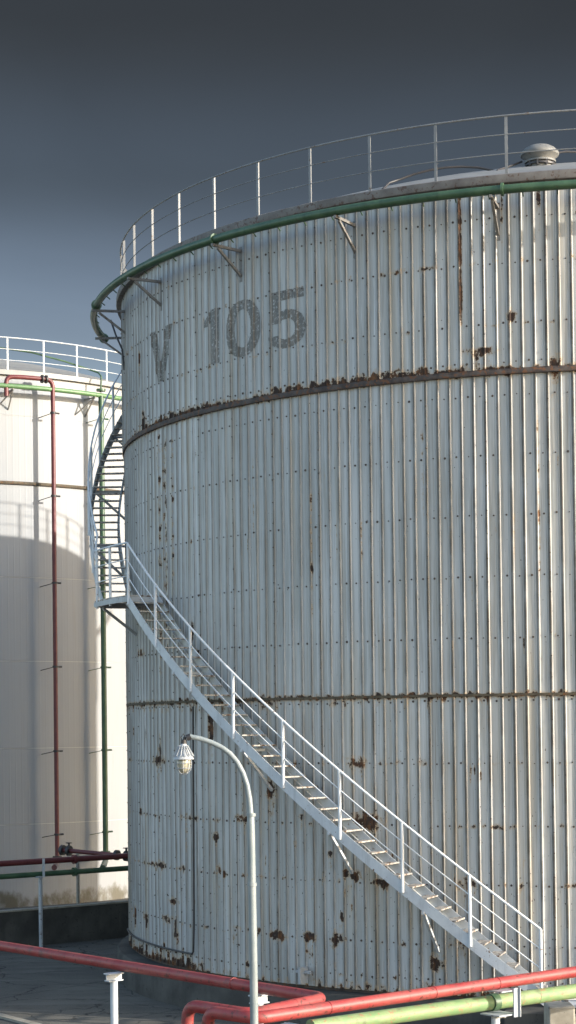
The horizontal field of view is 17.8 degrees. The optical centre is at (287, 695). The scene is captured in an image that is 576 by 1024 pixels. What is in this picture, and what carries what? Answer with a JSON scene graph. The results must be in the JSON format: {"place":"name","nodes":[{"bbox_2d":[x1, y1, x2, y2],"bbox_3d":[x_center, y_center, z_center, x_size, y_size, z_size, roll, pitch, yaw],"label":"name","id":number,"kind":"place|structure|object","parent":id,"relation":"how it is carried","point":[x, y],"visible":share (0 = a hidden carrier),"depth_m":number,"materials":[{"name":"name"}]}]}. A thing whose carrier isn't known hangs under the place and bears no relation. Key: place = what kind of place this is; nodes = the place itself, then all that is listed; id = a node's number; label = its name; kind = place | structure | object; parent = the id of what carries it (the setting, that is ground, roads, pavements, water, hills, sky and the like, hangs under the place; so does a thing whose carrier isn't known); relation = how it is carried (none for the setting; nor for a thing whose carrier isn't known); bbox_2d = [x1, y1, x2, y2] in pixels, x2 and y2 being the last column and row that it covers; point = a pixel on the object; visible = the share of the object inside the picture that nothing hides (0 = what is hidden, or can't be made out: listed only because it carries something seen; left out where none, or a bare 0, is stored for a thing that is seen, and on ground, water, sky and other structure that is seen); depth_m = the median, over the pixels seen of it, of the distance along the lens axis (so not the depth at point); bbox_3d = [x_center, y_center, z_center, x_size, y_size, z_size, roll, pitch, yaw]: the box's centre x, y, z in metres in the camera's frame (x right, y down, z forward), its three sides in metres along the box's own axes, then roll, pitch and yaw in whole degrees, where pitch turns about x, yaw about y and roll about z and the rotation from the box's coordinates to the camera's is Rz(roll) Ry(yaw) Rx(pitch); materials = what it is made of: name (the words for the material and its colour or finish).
{"place":"outdoors","nodes":[
{"label":"outdoors","id":0,"kind":"place"},
{"bbox_2d":[0,1018,18,1023],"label":"road","id":1,"kind":"structure","parent":0,"point":[2,1021],"depth_m":34.47,"materials":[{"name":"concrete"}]},
{"bbox_2d":[104,971,123,1023],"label":"pipe support","id":2,"kind":"object","parent":1,"relation":"on","point":[113,978],"visible":1,"depth_m":27.82,"materials":[{"name":"white metal"}]},
{"bbox_2d":[0,941,325,1023],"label":"pipe","id":3,"kind":"object","parent":2,"relation":"on","point":[297,996],"visible":0.71,"depth_m":26.30,"materials":[{"name":"red metal"}]},
{"bbox_2d":[173,734,257,1023],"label":"lamp post","id":4,"kind":"object","parent":1,"relation":"on","point":[183,755],"visible":1,"depth_m":21.93,"materials":[{"name":"white metal"}]},
{"bbox_2d":[248,994,269,1005],"bbox_3d":[-0.388,5.029,25.429,0.280,1.791,0.280,0,-1,-40],"label":"pipe support","id":5,"kind":"object","parent":1,"relation":"on","point":[262,999],"visible":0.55,"depth_m":25.44,"materials":[{"name":"white metal"}]},
{"bbox_2d":[0,898,271,1023],"bbox_3d":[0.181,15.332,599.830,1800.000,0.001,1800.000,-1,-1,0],"label":"ground","id":6,"kind":"structure","parent":0,"point":[42,990],"depth_m":38.13,"materials":[{"name":"concrete"}]},
{"bbox_2d":[0,1013,40,1023],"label":"kerb","id":7,"kind":"structure","parent":6,"relation":"on","point":[13,1018],"depth_m":34.52,"materials":[{"name":"concrete"}]},
{"bbox_2d":[34,858,44,946],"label":"pipe support","id":8,"kind":"object","parent":6,"relation":"on","point":[40,892],"visible":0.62,"depth_m":45.87,"materials":[{"name":"grey metal"}]},
{"bbox_2d":[0,853,127,866],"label":"yard pipe","id":9,"kind":"object","parent":8,"relation":"on","point":[74,859],"visible":0.38,"depth_m":46.45,"materials":[{"name":"red metal"}]},
{"bbox_2d":[0,866,127,879],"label":"yard pipe","id":10,"kind":"object","parent":8,"relation":"on","point":[74,871],"visible":0.39,"depth_m":46.45,"materials":[{"name":"green metal"}]},
{"bbox_2d":[0,336,127,907],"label":"storage tank","id":11,"kind":"object","parent":6,"relation":"on","point":[27,812],"visible":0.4,"depth_m":57.61,"materials":[{"name":"white metal"}]},
{"bbox_2d":[4,375,63,869],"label":"riser pipe","id":12,"kind":"object","parent":11,"relation":"attached to","point":[45,379],"visible":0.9,"depth_m":56.94,"materials":[{"name":"red metal"}]},
{"bbox_2d":[0,347,101,392],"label":"roof hose","id":13,"kind":"object","parent":11,"relation":"attached to","point":[62,361],"visible":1,"depth_m":57.92,"materials":[{"name":"green paint"}]},
{"bbox_2d":[86,388,112,868],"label":"riser pipe","id":14,"kind":"object","parent":11,"relation":"attached to","point":[104,750],"visible":0.67,"depth_m":58.02,"materials":[{"name":"metal"}]},
{"bbox_2d":[0,900,128,945],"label":"bund wall","id":15,"kind":"structure","parent":6,"relation":"on","point":[84,922],"depth_m":47.21,"materials":[{"name":"concrete"}]},
{"bbox_2d":[58,842,127,903],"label":"valve branch","id":16,"kind":"object","parent":6,"relation":"on","point":[68,850],"visible":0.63,"depth_m":49.64,"materials":[{"name":"red paint"}]},
{"bbox_2d":[90,109,575,1023],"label":"storage tank","id":17,"kind":"object","parent":6,"relation":"on","point":[348,437],"visible":0.96,"depth_m":33.25,"materials":[{"name":"metal"}]},
{"bbox_2d":[87,371,575,1007],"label":"spiral staircase","id":18,"kind":"structure","parent":17,"relation":"attached to","point":[439,911],"depth_m":33.69,"materials":[{"name":"white metal"}]},
{"bbox_2d":[480,987,520,1023],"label":"pipe support","id":19,"kind":"object","parent":6,"relation":"on","point":[496,1016],"visible":0.95,"depth_m":25.54,"materials":[{"name":"white metal"}]},
{"bbox_2d":[201,966,575,1023],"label":"pipe","id":20,"kind":"object","parent":19,"relation":"on","point":[211,1015],"visible":0.88,"depth_m":24.13,"materials":[{"name":"red metal"}]},
{"bbox_2d":[306,984,575,1023],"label":"pipe","id":21,"kind":"object","parent":19,"relation":"on","point":[492,1002],"depth_m":25.27,"materials":[{"name":"green metal"}]},
{"bbox_2d":[504,1003,575,1023],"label":"concrete block","id":22,"kind":"structure","parent":6,"relation":"on","point":[532,1014],"depth_m":30.67,"materials":[{"name":"concrete"}]},
{"bbox_2d":[0,0,575,383],"label":"sky","id":23,"kind":"structure","parent":0,"point":[110,110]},
{"bbox_2d":[544,1001,574,1023],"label":"concrete block","id":24,"kind":"structure","parent":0,"point":[559,1012],"depth_m":28.82,"materials":[{"name":"beige concrete"}]}
]}

